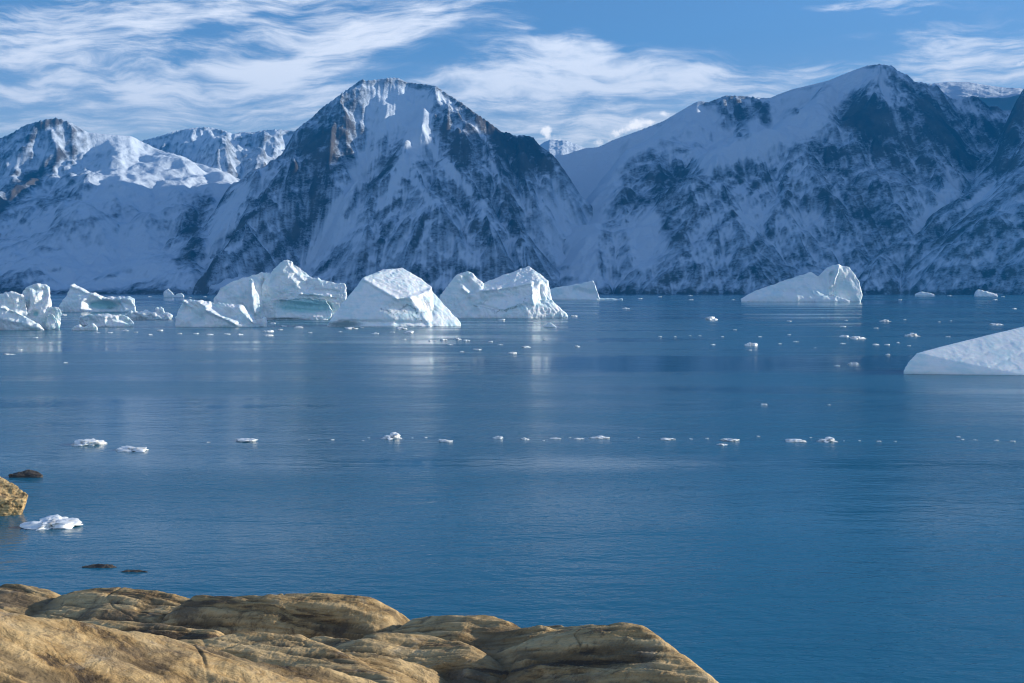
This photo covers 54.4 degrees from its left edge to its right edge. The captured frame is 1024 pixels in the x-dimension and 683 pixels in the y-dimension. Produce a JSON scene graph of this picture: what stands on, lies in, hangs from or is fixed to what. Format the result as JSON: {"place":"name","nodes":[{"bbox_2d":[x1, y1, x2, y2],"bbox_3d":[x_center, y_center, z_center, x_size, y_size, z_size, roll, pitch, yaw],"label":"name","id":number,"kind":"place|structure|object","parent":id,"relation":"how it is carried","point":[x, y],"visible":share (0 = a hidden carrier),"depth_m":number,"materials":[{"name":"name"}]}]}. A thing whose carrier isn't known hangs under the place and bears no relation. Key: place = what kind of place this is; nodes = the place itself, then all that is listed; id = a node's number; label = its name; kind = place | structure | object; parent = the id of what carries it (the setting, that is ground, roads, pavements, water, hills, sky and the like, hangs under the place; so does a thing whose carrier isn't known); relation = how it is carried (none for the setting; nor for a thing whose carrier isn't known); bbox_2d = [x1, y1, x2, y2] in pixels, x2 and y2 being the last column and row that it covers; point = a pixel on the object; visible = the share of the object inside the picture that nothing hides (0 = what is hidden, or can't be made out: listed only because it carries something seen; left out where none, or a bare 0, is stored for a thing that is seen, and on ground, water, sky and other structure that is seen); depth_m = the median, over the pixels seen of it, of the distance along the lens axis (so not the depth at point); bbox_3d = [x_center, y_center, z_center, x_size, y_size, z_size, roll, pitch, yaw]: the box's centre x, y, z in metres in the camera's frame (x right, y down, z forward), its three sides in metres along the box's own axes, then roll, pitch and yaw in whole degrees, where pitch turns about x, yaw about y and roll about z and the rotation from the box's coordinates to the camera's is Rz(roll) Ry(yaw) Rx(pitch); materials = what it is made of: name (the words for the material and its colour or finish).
{"place":"outdoors","nodes":[
{"label":"outdoors","id":0,"kind":"place"},
{"bbox_2d":[0,118,248,293],"bbox_3d":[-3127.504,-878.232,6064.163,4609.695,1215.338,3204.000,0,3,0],"label":"mountain","id":1,"kind":"structure","parent":0,"point":[97,213],"depth_m":5665.08,"materials":[{"name":"white snow"}]},
{"bbox_2d":[142,127,294,178],"bbox_3d":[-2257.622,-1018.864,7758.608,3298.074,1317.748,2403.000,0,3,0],"label":"mountain","id":2,"kind":"structure","parent":0,"point":[240,155],"depth_m":7556.35,"materials":[{"name":"white snow"}]},
{"bbox_2d":[0,584,718,682],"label":"rock ground","id":3,"kind":"structure","parent":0,"point":[113,635],"depth_m":13.48,"materials":[{"name":"brown stone"}]},
{"bbox_2d":[192,77,592,293],"bbox_3d":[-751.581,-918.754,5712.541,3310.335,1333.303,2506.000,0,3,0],"label":"mountain","id":4,"kind":"structure","parent":0,"point":[436,189],"depth_m":5345.56,"materials":[{"name":"white snow"}]},
{"bbox_2d":[0,294,1023,682],"bbox_3d":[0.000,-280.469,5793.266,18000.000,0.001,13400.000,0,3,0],"label":"water","id":5,"kind":"structure","parent":0,"point":[888,548],"depth_m":135.82,"materials":[{"name":"blue liquid"}]},
{"bbox_2d":[0,477,27,515],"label":"rock","id":6,"kind":"object","parent":5,"relation":"in","point":[13,499],"visible":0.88,"depth_m":110.28,"materials":[{"name":"beige stone"}]},
{"bbox_2d":[8,469,42,477],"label":"rock","id":7,"kind":"object","parent":5,"relation":"in","point":[28,473],"visible":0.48,"depth_m":132.28,"materials":[{"name":"stone"}]},
{"bbox_2d":[0,283,61,329],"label":"iceberg","id":8,"kind":"object","parent":5,"relation":"on","point":[30,307],"visible":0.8,"depth_m":610.07,"materials":[{"name":"white ice"}]},
{"bbox_2d":[19,514,82,529],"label":"ice chunk","id":9,"kind":"object","parent":5,"relation":"on","point":[56,521],"visible":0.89,"depth_m":104.43,"materials":[{"name":"white ice"}]},
{"bbox_2d":[72,323,97,330],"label":"ice floe","id":10,"kind":"object","parent":5,"relation":"on","point":[91,327],"visible":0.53,"depth_m":600.15,"materials":[{"name":"white ice"}]},
{"bbox_2d":[72,438,106,445],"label":"ice chunk","id":11,"kind":"object","parent":5,"relation":"on","point":[86,442],"visible":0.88,"depth_m":159.46,"materials":[{"name":"white ice"}]},
{"bbox_2d":[59,284,135,311],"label":"iceberg","id":12,"kind":"object","parent":5,"relation":"on","point":[78,299],"visible":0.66,"depth_m":1087.02,"materials":[{"name":"white ice"}]},
{"bbox_2d":[82,564,115,567],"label":"rock","id":13,"kind":"object","parent":5,"relation":"in","point":[100,566],"visible":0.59,"depth_m":89.49,"materials":[{"name":"grey stone"}]},
{"bbox_2d":[79,313,133,326],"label":"ice block","id":14,"kind":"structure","parent":5,"relation":"on","point":[106,320],"depth_m":659.08,"materials":[{"name":"white ice"}]},
{"bbox_2d":[115,445,147,451],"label":"ice chunk","id":15,"kind":"object","parent":5,"relation":"on","point":[126,448],"visible":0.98,"depth_m":153.78,"materials":[{"name":"white ice"}]},
{"bbox_2d":[122,570,146,571],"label":"rock","id":16,"kind":"object","parent":5,"relation":"in","point":[133,571],"visible":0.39,"depth_m":88.05,"materials":[{"name":"grey stone"}]},
{"bbox_2d":[127,307,172,319],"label":"ice floe","id":17,"kind":"object","parent":5,"relation":"on","point":[159,314],"visible":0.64,"depth_m":817.83,"materials":[{"name":"white ice"}]},
{"bbox_2d":[163,289,183,296],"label":"iceberg","id":18,"kind":"object","parent":5,"relation":"on","point":[167,293],"visible":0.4,"depth_m":3003.02,"materials":[{"name":"white ice"}]},
{"bbox_2d":[175,299,267,326],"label":"iceberg","id":19,"kind":"object","parent":5,"relation":"on","point":[196,313],"visible":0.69,"depth_m":657.18,"materials":[{"name":"white ice"}]},
{"bbox_2d":[213,272,269,319],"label":"iceberg","id":20,"kind":"object","parent":5,"relation":"on","point":[246,292],"visible":0.52,"depth_m":806.30,"materials":[{"name":"white ice"}]},
{"bbox_2d":[236,438,257,441],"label":"ice chunk","id":21,"kind":"object","parent":5,"relation":"on","point":[246,440],"visible":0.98,"depth_m":163.28,"materials":[{"name":"white ice"}]},
{"bbox_2d":[262,259,346,319],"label":"iceberg","id":22,"kind":"object","parent":5,"relation":"on","point":[291,290],"visible":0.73,"depth_m":808.37,"materials":[{"name":"white ice"}]},
{"bbox_2d":[381,432,401,439],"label":"ice chunk","id":23,"kind":"object","parent":5,"relation":"on","point":[393,435],"visible":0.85,"depth_m":166.59,"materials":[{"name":"white ice"}]},
{"bbox_2d":[327,268,460,326],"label":"iceberg","id":24,"kind":"object","parent":5,"relation":"on","point":[400,297],"visible":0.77,"depth_m":665.52,"materials":[{"name":"white ice"}]},
{"bbox_2d":[438,439,452,441],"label":"ice chunk","id":25,"kind":"object","parent":5,"relation":"on","point":[443,440],"visible":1,"depth_m":163.06,"materials":[{"name":"white ice"}]},
{"bbox_2d":[439,266,567,317],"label":"iceberg","id":26,"kind":"object","parent":5,"relation":"on","point":[522,293],"visible":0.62,"depth_m":861.16,"materials":[{"name":"white ice"}]},
{"bbox_2d":[543,323,555,327],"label":"iceberg","id":27,"kind":"object","parent":5,"relation":"on","point":[550,325],"visible":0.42,"depth_m":647.64,"materials":[{"name":"white ice"}]},
{"bbox_2d":[550,281,622,299],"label":"iceberg","id":28,"kind":"object","parent":5,"relation":"on","point":[586,290],"visible":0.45,"depth_m":2273.06,"materials":[{"name":"white ice"}]},
{"bbox_2d":[590,436,609,438],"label":"ice chunk","id":29,"kind":"object","parent":5,"relation":"on","point":[599,437],"visible":1,"depth_m":166.79,"materials":[{"name":"white ice"}]},
{"bbox_2d":[705,316,717,319],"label":"ice chunk","id":30,"kind":"object","parent":5,"relation":"on","point":[711,318],"visible":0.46,"depth_m":801.65,"materials":[{"name":"white ice"}]},
{"bbox_2d":[721,438,739,441],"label":"ice chunk","id":31,"kind":"object","parent":5,"relation":"on","point":[728,439],"visible":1,"depth_m":164.13,"materials":[{"name":"white ice"}]},
{"bbox_2d":[744,342,757,345],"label":"ice chunk","id":32,"kind":"object","parent":5,"relation":"on","point":[751,344],"visible":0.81,"depth_m":436.64,"materials":[{"name":"white ice"}]},
{"bbox_2d":[785,439,805,441],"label":"ice chunk","id":33,"kind":"object","parent":5,"relation":"on","point":[793,440],"visible":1,"depth_m":163.07,"materials":[{"name":"white ice"}]},
{"bbox_2d":[741,264,861,301],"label":"iceberg","id":34,"kind":"object","parent":5,"relation":"on","point":[836,283],"visible":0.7,"depth_m":1926.91,"materials":[{"name":"white ice"}]},
{"bbox_2d":[818,437,836,441],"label":"ice chunk","id":35,"kind":"object","parent":5,"relation":"on","point":[828,439],"visible":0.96,"depth_m":163.40,"materials":[{"name":"white ice"}]},
{"bbox_2d":[849,336,864,338],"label":"ice chunk","id":36,"kind":"object","parent":5,"relation":"on","point":[855,337],"visible":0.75,"depth_m":497.80,"materials":[{"name":"white ice"}]},
{"bbox_2d":[915,292,933,295],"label":"iceberg","id":37,"kind":"object","parent":5,"relation":"on","point":[923,294],"visible":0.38,"depth_m":3560.95,"materials":[{"name":"white ice"}]},
{"bbox_2d":[904,327,1023,374],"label":"iceberg","id":38,"kind":"object","parent":5,"relation":"on","point":[1000,353],"visible":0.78,"depth_m":293.52,"materials":[{"name":"white ice"}]},
{"bbox_2d":[974,289,996,296],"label":"iceberg","id":39,"kind":"object","parent":5,"relation":"on","point":[979,293],"visible":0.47,"depth_m":3322.70,"materials":[{"name":"white ice"}]},
{"bbox_2d":[0,0,1023,147],"label":"sky","id":40,"kind":"structure","parent":0,"point":[584,73],"materials":[{"name":"blue"}]},
{"bbox_2d":[540,139,583,155],"bbox_3d":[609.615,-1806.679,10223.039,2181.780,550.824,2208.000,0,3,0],"label":"mountain","id":41,"kind":"structure","parent":0,"point":[553,147],"depth_m":9904.45,"materials":[{"name":"white snow"}]},
{"bbox_2d":[554,64,1011,293],"bbox_3d":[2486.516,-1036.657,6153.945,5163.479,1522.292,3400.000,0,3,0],"label":"mountain","id":42,"kind":"structure","parent":0,"point":[855,171],"depth_m":5591.66,"materials":[{"name":"white snow"}]},
{"bbox_2d":[858,89,1023,294],"bbox_3d":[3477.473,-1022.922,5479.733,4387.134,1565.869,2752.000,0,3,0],"label":"mountain","id":43,"kind":"structure","parent":0,"point":[970,241],"depth_m":4646.04,"materials":[{"name":"white snow"}]},
{"bbox_2d":[928,82,1022,110],"bbox_3d":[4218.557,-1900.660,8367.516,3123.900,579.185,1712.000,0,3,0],"label":"mountain","id":44,"kind":"structure","parent":0,"point":[1003,99],"depth_m":7992.71,"materials":[{"name":"white snow"}]}
]}

